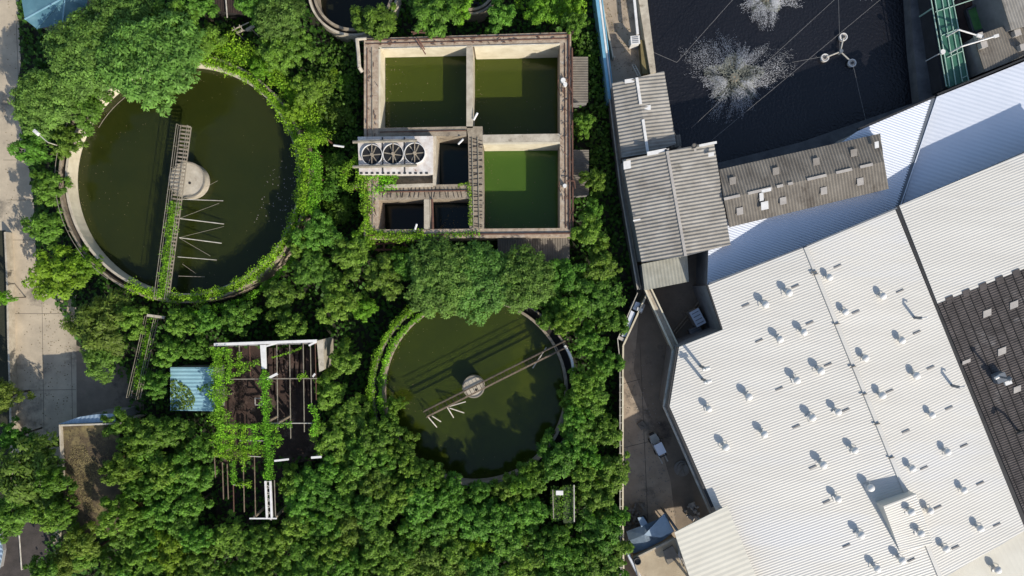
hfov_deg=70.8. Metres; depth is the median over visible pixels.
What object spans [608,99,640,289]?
boundary fence
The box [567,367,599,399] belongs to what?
leafy tree
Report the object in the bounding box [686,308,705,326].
chiller
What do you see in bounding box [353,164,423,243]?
creeper vines
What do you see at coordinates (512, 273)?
spreading tree
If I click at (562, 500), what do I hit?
forest hut
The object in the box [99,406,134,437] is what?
leafy tree
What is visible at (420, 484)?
leafy tree
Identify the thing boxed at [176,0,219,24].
leafy tree
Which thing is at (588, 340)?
leafy tree
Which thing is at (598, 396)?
leafy tree
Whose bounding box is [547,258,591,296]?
leafy tree
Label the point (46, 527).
leafy tree
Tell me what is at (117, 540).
leafy tree
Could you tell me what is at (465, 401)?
scraper rake
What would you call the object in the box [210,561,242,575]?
leafy tree
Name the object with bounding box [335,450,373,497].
leafy tree
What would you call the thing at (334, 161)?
shrub
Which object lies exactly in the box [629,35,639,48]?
wall box
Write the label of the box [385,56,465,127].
water
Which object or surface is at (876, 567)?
roof vent
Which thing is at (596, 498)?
leafy tree
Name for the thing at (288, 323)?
leafy tree
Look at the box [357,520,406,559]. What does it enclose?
leafy tree
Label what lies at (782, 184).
brown roofed shed
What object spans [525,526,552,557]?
leafy tree
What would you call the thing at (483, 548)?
leafy tree
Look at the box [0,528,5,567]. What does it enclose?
white roofed shed
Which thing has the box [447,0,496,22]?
round tank
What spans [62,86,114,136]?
leafy tree
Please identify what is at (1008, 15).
grey roofed shed
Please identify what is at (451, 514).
leafy tree
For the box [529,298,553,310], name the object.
leafy tree
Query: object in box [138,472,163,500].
leafy tree
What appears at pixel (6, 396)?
leafy tree
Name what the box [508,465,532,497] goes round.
leafy tree
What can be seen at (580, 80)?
shed
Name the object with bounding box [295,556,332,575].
leafy tree
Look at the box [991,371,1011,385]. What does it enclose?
roof exhaust
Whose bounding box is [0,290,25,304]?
leafy tree
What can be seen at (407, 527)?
leafy tree
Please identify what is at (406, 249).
creeper vines
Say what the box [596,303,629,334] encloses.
leafy tree
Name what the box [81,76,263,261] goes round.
floating leaves
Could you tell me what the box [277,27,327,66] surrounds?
leafy tree
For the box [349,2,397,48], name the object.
leafy tree
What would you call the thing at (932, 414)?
roof vent
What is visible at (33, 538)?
path
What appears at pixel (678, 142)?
step roof
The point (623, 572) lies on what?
leafy tree
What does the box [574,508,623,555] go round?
leafy tree
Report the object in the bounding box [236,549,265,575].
leafy tree
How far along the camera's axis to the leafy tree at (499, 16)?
84.30 m
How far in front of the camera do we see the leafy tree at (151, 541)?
83.67 m
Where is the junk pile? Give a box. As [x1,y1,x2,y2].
[624,502,647,530]
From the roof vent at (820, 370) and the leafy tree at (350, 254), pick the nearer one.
the roof vent at (820, 370)
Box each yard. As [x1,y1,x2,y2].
[76,345,143,417]
[603,0,680,575]
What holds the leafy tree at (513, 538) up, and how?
on the ground at (625, 308)
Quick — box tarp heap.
[674,460,689,475]
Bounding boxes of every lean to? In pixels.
[60,406,139,423]
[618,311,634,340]
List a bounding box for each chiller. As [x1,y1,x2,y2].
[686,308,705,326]
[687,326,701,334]
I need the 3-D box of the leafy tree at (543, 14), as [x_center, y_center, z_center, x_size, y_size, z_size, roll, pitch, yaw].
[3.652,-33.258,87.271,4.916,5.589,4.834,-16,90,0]
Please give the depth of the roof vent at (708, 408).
82.26 m
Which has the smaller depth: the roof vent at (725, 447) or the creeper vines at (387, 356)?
the roof vent at (725, 447)
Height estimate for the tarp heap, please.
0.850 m
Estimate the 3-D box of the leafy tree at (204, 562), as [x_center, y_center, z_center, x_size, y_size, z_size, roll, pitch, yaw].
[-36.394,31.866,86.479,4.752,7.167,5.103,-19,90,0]
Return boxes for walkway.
[126,314,164,399]
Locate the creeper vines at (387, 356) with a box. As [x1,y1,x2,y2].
[375,312,422,438]
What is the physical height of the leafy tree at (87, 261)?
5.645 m
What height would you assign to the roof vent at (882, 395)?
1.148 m
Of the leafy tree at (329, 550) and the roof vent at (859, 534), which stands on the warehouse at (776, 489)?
the roof vent at (859, 534)
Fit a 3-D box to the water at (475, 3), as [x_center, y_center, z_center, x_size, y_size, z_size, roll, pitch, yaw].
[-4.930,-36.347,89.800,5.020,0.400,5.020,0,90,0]
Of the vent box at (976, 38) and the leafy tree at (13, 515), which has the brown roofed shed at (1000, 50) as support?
the vent box at (976, 38)
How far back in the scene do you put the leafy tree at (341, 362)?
84.31 m
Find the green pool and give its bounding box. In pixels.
[963,4,982,33]
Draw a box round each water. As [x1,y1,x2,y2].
[78,68,297,293]
[321,0,388,27]
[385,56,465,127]
[385,204,423,228]
[386,301,563,478]
[434,203,469,228]
[440,143,468,184]
[465,0,486,7]
[475,58,557,134]
[484,150,557,228]
[647,0,911,161]
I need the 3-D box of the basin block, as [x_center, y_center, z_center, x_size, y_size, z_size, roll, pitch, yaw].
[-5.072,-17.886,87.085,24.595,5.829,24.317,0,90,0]
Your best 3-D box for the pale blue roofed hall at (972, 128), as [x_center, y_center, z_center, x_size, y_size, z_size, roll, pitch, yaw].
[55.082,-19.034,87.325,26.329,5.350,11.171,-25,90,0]
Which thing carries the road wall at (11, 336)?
on the road
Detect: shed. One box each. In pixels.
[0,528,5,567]
[170,365,224,410]
[212,0,251,20]
[498,238,569,263]
[571,150,588,197]
[573,57,587,107]
[637,256,688,289]
[665,505,755,575]
[719,134,888,226]
[948,532,1023,575]
[962,26,1023,78]
[970,0,1023,32]
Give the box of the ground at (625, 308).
[17,0,635,575]
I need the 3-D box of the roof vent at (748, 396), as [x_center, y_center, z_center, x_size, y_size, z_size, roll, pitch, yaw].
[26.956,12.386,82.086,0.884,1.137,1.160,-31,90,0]
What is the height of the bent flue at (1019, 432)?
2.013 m
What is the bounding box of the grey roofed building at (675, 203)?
[619,141,730,261]
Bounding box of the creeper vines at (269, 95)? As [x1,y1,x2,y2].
[123,54,308,306]
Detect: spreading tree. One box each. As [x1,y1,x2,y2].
[7,66,89,142]
[40,7,139,102]
[82,0,159,43]
[94,9,206,117]
[252,0,306,43]
[403,236,479,319]
[453,239,524,326]
[495,243,555,314]
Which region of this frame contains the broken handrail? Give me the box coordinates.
[232,22,259,40]
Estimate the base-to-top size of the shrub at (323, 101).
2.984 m
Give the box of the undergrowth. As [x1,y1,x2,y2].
[16,0,633,575]
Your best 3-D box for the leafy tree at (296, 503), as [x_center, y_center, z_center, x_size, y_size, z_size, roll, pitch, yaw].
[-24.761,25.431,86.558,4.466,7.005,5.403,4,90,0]
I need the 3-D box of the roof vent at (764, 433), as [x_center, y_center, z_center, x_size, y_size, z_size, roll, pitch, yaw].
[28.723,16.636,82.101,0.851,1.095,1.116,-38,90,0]
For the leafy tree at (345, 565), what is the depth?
84.15 m
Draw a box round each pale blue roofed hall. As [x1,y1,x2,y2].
[696,96,934,284]
[895,58,1023,205]
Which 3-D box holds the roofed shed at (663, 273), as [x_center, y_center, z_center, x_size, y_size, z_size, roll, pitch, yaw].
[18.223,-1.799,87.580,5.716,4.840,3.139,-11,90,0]
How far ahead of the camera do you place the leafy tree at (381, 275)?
84.35 m
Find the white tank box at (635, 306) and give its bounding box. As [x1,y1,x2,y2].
[630,301,644,313]
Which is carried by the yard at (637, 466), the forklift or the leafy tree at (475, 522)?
the forklift
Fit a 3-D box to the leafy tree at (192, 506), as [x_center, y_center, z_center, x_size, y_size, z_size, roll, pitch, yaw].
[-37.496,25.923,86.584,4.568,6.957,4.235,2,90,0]
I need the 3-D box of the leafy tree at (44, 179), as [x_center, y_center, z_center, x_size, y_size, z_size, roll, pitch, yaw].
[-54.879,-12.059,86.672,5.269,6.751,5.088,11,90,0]
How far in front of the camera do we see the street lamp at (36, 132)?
82.44 m
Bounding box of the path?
[0,520,52,575]
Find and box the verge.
[0,230,8,497]
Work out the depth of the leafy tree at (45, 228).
84.02 m
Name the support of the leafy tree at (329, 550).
on the ground at (625, 308)
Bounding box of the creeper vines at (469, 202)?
[458,181,472,225]
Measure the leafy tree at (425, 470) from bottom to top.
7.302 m
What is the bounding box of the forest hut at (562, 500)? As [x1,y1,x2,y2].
[550,476,576,522]
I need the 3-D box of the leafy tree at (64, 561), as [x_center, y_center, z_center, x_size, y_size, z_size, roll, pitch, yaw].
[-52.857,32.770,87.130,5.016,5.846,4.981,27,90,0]
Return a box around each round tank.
[309,0,401,43]
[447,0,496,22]
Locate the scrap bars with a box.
[411,30,425,54]
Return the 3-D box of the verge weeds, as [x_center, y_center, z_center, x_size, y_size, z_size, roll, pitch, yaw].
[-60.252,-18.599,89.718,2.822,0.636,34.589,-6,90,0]
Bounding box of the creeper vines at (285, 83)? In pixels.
[209,27,334,146]
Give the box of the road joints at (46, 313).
[15,24,75,418]
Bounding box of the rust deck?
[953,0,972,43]
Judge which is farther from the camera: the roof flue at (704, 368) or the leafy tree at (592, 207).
the leafy tree at (592, 207)
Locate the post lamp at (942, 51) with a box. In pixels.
[926,49,945,60]
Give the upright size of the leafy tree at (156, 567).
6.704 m
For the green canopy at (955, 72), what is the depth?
86.80 m
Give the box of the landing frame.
[374,242,407,251]
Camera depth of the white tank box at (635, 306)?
87.40 m
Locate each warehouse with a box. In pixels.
[659,206,1023,575]
[896,152,1023,512]
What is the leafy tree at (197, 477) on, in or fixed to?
on the ground at (625, 308)
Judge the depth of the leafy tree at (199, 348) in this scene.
84.01 m
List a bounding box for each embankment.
[717,85,959,170]
[903,0,936,102]
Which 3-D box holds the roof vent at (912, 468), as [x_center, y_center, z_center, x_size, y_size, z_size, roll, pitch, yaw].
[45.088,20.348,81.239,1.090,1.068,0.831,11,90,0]
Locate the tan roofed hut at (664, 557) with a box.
[626,534,688,575]
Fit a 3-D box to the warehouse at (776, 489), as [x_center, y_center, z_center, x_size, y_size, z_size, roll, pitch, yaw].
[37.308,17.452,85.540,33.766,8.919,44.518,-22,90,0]
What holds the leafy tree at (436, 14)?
on the ground at (625, 308)
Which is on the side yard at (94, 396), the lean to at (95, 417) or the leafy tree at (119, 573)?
the lean to at (95, 417)
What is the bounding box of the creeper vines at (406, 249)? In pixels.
[392,245,411,252]
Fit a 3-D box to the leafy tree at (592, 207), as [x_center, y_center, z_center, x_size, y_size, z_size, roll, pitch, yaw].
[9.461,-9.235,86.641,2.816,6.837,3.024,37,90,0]
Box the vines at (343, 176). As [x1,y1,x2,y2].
[336,150,359,194]
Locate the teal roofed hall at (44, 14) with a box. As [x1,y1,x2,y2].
[22,0,101,32]
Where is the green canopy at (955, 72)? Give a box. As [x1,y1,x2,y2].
[919,0,971,87]
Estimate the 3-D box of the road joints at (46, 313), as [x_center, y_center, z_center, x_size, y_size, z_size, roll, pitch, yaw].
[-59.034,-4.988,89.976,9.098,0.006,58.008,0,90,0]
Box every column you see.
[169,162,209,198]
[462,375,484,397]
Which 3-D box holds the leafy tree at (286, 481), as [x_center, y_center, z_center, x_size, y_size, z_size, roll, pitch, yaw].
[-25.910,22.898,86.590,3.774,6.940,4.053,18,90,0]
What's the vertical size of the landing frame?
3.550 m
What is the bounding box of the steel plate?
[636,421,646,429]
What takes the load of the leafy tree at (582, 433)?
on the ground at (625, 308)
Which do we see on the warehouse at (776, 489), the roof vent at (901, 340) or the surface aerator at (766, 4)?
the roof vent at (901, 340)
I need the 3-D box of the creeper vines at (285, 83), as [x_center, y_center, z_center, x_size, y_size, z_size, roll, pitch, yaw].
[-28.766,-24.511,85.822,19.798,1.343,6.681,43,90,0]
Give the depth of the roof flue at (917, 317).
81.46 m
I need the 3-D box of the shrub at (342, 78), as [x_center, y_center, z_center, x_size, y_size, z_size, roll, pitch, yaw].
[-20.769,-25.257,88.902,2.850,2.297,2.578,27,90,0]
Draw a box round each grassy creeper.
[306,40,359,155]
[514,0,586,23]
[573,31,612,195]
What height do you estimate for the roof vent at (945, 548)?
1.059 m
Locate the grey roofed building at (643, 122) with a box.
[610,71,675,158]
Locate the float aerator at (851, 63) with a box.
[820,33,855,67]
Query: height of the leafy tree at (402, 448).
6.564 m
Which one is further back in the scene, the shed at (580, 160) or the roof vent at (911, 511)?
the shed at (580, 160)
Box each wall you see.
[4,232,17,447]
[604,9,614,60]
[617,293,646,575]
[633,0,655,75]
[643,289,677,349]
[918,0,947,93]
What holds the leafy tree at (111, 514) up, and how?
on the ground at (625, 308)
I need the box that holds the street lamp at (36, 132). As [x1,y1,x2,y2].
[32,129,58,145]
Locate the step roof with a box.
[621,134,681,163]
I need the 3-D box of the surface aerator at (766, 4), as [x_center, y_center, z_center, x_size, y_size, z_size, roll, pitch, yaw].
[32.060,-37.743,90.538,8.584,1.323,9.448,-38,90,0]
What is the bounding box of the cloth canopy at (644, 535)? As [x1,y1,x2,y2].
[624,508,673,552]
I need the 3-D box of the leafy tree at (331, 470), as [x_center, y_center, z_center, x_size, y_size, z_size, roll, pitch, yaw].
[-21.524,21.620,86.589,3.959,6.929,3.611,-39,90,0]
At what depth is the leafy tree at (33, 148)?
84.20 m
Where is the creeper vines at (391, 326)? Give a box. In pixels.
[365,298,426,423]
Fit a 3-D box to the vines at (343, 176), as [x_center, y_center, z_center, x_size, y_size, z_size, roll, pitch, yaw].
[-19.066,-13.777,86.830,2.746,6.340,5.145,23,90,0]
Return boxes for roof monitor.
[876,491,932,551]
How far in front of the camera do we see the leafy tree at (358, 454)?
83.56 m
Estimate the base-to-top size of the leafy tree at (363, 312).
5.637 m
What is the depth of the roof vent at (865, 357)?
80.81 m
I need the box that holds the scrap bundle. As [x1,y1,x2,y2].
[684,502,699,520]
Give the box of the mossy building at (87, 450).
[59,414,146,535]
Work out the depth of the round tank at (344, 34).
87.44 m
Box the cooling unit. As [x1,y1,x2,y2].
[352,136,433,176]
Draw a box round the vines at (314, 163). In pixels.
[293,132,338,217]
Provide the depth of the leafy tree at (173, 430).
84.23 m
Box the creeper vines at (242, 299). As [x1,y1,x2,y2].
[176,46,322,315]
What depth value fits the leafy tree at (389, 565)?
83.85 m
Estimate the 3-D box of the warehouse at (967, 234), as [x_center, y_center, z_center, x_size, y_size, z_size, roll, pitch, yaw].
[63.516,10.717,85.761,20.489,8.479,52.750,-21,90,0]
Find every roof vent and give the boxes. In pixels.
[704,404,711,411]
[719,444,729,450]
[742,392,752,401]
[758,429,767,438]
[759,301,768,307]
[776,335,783,342]
[782,289,792,295]
[791,374,800,383]
[800,328,807,335]
[806,412,816,421]
[813,366,824,374]
[815,459,827,468]
[825,274,832,280]
[832,406,841,414]
[832,492,841,501]
[842,308,848,315]
[847,447,858,453]
[854,528,864,538]
[862,353,868,361]
[864,482,874,491]
[872,563,880,571]
[878,390,886,398]
[879,292,886,299]
[895,337,905,343]
[896,554,905,563]
[905,508,915,515]
[906,464,915,471]
[912,370,920,378]
[914,528,924,536]
[923,505,933,514]
[927,412,935,417]
[939,545,949,551]
[942,446,951,455]
[959,485,967,493]
[973,524,984,531]
[989,564,1001,573]
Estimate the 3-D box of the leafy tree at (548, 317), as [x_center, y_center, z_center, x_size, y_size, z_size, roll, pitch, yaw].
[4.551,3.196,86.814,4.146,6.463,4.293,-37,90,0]
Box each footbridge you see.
[154,124,191,299]
[423,340,568,417]
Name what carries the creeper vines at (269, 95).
on the round settling tank at (75, 219)
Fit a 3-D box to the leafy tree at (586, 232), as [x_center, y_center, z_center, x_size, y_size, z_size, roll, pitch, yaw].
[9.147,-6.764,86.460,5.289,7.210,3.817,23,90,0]
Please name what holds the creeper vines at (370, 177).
on the basin block
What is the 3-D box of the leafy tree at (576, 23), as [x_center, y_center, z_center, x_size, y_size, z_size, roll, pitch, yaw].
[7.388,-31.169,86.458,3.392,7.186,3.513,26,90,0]
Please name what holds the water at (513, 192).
in the basin block
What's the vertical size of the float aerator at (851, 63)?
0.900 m
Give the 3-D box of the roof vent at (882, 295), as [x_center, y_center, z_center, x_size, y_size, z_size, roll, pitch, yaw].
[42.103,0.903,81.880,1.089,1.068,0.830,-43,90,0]
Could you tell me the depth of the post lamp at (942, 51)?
86.06 m
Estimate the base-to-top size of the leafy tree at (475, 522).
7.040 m
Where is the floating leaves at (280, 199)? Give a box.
[254,161,295,227]
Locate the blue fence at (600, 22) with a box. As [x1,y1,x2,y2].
[592,0,612,104]
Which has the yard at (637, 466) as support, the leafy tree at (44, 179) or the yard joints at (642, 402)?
the yard joints at (642, 402)
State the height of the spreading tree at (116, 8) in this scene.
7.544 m
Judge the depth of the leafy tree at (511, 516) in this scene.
83.61 m
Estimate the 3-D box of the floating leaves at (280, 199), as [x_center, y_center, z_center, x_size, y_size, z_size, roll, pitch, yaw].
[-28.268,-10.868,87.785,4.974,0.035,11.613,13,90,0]
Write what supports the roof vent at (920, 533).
on the roof monitor
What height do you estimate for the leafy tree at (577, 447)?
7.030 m
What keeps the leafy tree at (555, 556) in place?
on the ground at (625, 308)
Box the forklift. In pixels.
[648,432,667,463]
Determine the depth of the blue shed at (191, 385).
86.17 m
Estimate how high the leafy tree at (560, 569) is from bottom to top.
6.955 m
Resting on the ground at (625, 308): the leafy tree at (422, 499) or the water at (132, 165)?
the leafy tree at (422, 499)
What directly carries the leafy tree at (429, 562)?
on the ground at (625, 308)
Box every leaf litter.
[5,1,74,433]
[606,0,636,76]
[627,353,675,519]
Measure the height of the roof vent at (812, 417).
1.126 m
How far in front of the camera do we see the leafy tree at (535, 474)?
84.59 m
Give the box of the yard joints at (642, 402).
[608,46,670,517]
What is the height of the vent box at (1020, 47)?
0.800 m
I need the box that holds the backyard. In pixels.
[952,0,1023,86]
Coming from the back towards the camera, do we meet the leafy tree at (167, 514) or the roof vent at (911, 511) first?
the leafy tree at (167, 514)
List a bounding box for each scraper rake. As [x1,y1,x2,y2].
[179,181,223,276]
[428,347,546,427]
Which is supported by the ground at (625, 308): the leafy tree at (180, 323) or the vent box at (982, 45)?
the leafy tree at (180, 323)
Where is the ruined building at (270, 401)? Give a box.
[205,337,333,523]
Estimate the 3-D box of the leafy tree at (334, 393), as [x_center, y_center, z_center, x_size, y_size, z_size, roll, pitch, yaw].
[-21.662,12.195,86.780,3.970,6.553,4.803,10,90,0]
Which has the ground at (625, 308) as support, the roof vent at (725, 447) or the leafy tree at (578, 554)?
the leafy tree at (578, 554)
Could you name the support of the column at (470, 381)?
in the water at (495, 430)
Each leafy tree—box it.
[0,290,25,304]
[0,376,35,413]
[0,415,41,448]
[0,431,65,513]
[0,495,36,544]
[6,126,59,165]
[16,427,59,462]
[20,207,70,250]
[20,489,63,532]
[21,244,89,301]
[23,553,69,575]
[29,164,73,206]
[33,465,78,498]
[36,490,80,531]
[47,548,88,575]
[48,124,88,160]
[59,287,132,356]
[59,521,101,560]
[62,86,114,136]
[66,242,105,279]
[72,536,109,570]
[79,336,128,384]
[94,494,153,538]
[97,443,143,490]
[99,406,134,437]
[100,550,133,575]
[108,527,134,557]
[114,305,149,339]
[114,430,142,456]
[115,559,152,575]
[120,476,156,502]
[121,535,156,575]
[123,414,165,459]
[125,444,173,486]
[125,500,160,543]
[135,529,160,559]
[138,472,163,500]
[140,370,171,399]
[141,488,181,529]
[142,560,171,575]
[146,450,191,490]
[147,0,211,45]
[147,529,193,575]
[152,334,189,367]
[152,415,195,449]
[157,514,199,543]
[160,482,191,502]
[165,307,202,341]
[168,452,220,496]
[173,440,200,467]
[174,562,196,575]
[175,491,213,523]
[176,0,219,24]
[178,524,217,553]
[179,24,227,67]
[179,333,212,359]
[180,538,227,575]
[182,432,215,462]
[194,304,227,332]
[202,509,250,557]
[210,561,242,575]
[221,300,261,337]
[233,0,262,31]
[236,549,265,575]
[241,516,279,562]
[249,57,277,81]
[255,34,296,75]
[258,542,291,575]
[262,279,305,320]
[263,527,298,558]
[273,559,302,575]
[275,308,314,340]
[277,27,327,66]
[277,462,303,495]
[280,98,303,122]
[280,507,315,544]
[280,532,323,570]
[282,229,306,258]
[283,483,317,525]
[290,73,333,109]
[290,244,342,284]
[291,206,348,250]
[292,461,342,512]
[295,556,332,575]
[308,417,357,466]
[308,503,344,543]
[312,371,347,410]
[313,530,355,564]
[315,281,369,324]
[317,480,351,521]
[318,455,345,486]
[325,337,361,379]
[325,392,371,435]
[325,546,359,575]
[330,510,371,547]
[331,231,370,284]
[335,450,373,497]
[342,489,382,532]
[345,435,377,477]
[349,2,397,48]
[350,224,375,249]
[352,292,379,322]
[356,549,381,575]
[357,462,400,500]
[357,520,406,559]
[358,420,407,455]
[363,252,403,301]
[366,441,399,476]
[366,563,381,575]
[368,409,400,436]
[372,495,408,526]
[376,546,417,575]
[385,395,408,414]
[385,472,414,506]
[387,431,420,466]
[387,532,423,566]
[388,247,419,281]
[396,506,427,540]
[398,449,427,477]
[399,476,448,524]
[406,538,447,575]
[407,0,463,39]
[412,459,445,485]
[417,462,449,491]
[419,511,458,549]
[434,554,469,575]
[436,470,470,502]
[436,490,473,523]
[436,530,476,575]
[451,0,472,26]
[455,551,506,575]
[457,500,509,544]
[463,479,494,509]
[464,536,494,562]
[484,0,515,34]
[487,495,527,531]
[487,522,540,561]
[489,470,522,505]
[505,531,543,575]
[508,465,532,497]
[513,496,554,535]
[515,458,551,498]
[522,0,564,24]
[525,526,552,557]
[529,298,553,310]
[535,301,559,330]
[536,427,575,482]
[537,563,579,575]
[543,522,572,550]
[543,545,573,575]
[545,293,586,331]
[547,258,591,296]
[550,306,580,336]
[556,384,581,412]
[558,0,584,15]
[558,410,602,450]
[560,12,589,39]
[560,432,593,464]
[562,400,594,427]
[564,534,595,572]
[566,449,595,491]
[567,213,609,249]
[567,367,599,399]
[569,366,609,420]
[571,277,626,322]
[573,113,596,139]
[573,318,608,355]
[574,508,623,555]
[574,562,588,575]
[575,478,618,518]
[577,195,603,217]
[578,167,605,191]
[579,537,634,575]
[581,240,622,280]
[581,445,604,470]
[583,348,625,383]
[587,412,622,447]
[588,446,630,496]
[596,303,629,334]
[606,500,630,531]
[608,560,629,575]
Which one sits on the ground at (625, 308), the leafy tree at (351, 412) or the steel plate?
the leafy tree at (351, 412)
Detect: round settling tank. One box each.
[55,54,315,302]
[372,289,572,493]
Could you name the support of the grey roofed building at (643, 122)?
on the yard at (637, 466)
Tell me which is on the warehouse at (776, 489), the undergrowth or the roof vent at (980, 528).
the roof vent at (980, 528)
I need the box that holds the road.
[0,0,76,553]
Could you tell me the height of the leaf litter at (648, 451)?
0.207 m
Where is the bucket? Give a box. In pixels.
[633,557,640,564]
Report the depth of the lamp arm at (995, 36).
84.43 m
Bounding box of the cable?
[712,3,875,139]
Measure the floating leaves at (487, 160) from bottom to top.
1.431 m
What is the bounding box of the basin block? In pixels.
[364,32,573,241]
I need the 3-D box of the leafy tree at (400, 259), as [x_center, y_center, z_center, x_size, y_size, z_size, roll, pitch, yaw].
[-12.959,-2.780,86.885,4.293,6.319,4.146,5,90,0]
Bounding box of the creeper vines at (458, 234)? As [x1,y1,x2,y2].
[400,230,479,240]
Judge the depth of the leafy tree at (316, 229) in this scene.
83.78 m
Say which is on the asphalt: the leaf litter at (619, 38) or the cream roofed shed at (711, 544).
the cream roofed shed at (711, 544)
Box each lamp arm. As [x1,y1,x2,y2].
[946,29,982,37]
[949,34,998,53]
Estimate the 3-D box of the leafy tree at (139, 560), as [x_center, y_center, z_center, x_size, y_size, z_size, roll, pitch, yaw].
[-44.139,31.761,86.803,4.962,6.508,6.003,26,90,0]
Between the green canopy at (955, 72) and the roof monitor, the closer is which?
the roof monitor
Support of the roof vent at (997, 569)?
on the cream roofed shed at (1008, 556)
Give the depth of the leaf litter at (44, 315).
89.96 m
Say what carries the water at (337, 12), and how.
in the round tank at (344, 34)
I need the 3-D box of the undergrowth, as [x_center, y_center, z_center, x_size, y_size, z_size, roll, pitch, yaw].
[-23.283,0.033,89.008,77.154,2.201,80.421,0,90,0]
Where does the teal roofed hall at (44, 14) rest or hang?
on the ground at (625, 308)
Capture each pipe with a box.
[355,37,366,72]
[564,345,574,367]
[673,301,699,333]
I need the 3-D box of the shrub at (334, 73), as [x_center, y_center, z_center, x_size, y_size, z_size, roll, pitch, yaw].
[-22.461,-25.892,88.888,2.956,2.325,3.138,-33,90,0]
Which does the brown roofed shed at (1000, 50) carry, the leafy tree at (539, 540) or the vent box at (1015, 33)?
the vent box at (1015, 33)
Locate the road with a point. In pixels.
(15, 180)
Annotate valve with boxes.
[557,78,572,94]
[558,180,575,191]
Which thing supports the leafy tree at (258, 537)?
on the ground at (625, 308)
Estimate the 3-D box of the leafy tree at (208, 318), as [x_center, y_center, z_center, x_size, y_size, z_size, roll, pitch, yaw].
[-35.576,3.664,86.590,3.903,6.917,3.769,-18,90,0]
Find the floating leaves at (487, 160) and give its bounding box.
[385,61,553,228]
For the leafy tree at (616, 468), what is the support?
on the ground at (625, 308)
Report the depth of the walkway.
86.04 m
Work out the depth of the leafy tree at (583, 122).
83.99 m
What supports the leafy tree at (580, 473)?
on the ground at (625, 308)
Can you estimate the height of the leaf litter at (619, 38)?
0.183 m
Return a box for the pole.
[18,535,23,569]
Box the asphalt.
[634,253,710,529]
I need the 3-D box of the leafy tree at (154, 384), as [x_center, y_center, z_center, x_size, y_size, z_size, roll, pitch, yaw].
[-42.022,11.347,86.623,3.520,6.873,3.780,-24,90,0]
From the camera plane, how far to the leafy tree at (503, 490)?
84.27 m
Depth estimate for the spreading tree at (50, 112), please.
83.04 m
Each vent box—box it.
[973,32,983,40]
[977,40,987,49]
[1011,29,1021,37]
[1016,44,1023,51]
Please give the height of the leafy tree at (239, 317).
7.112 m
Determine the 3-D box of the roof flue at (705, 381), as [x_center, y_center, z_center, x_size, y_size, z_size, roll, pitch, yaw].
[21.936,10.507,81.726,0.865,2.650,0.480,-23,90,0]
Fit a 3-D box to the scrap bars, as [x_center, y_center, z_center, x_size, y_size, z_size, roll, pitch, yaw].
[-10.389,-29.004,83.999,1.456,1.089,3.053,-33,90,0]
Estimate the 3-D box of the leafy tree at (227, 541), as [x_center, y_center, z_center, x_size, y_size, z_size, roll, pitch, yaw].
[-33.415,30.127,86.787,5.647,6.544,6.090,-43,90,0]
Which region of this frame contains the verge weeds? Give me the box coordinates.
[14,1,45,272]
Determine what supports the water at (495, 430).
in the round settling tank at (531, 314)
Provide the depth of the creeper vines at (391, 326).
85.56 m
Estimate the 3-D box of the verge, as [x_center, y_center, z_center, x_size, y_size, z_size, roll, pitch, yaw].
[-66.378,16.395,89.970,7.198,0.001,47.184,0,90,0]
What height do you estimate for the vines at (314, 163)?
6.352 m
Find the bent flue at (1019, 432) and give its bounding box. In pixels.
[1016,429,1023,434]
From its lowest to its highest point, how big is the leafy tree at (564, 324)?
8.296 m
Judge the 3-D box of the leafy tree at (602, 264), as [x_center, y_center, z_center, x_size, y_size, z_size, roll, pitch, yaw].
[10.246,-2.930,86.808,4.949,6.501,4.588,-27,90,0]
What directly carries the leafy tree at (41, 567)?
on the ground at (625, 308)
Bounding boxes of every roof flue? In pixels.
[699,365,709,370]
[701,378,711,383]
[913,316,927,319]
[951,384,965,388]
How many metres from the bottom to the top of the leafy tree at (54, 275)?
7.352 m
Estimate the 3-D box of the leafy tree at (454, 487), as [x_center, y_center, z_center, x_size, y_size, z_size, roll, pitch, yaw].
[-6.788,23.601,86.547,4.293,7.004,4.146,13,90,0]
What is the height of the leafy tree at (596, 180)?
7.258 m
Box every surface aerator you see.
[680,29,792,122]
[739,0,801,30]
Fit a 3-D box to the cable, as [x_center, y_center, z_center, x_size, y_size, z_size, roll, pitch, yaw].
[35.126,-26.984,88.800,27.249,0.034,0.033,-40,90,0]
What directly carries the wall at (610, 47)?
on the yard at (637, 466)
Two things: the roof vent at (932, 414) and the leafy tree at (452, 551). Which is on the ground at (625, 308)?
the leafy tree at (452, 551)
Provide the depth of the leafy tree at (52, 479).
81.28 m
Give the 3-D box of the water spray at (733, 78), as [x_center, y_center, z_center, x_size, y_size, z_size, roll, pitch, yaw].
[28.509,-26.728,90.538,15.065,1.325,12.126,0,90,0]
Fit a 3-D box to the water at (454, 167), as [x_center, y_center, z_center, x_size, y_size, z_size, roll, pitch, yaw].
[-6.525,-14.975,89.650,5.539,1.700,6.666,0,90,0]
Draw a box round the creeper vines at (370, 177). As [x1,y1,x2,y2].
[359,175,398,199]
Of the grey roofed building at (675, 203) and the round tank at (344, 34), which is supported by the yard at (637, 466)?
the grey roofed building at (675, 203)
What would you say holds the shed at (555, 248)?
on the ground at (625, 308)
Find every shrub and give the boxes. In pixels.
[297,112,328,146]
[307,90,336,121]
[319,67,339,86]
[319,175,345,204]
[320,147,348,180]
[321,195,357,225]
[324,100,356,129]
[335,74,353,92]
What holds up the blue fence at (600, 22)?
on the yard at (637, 466)
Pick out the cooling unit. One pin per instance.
(405, 156)

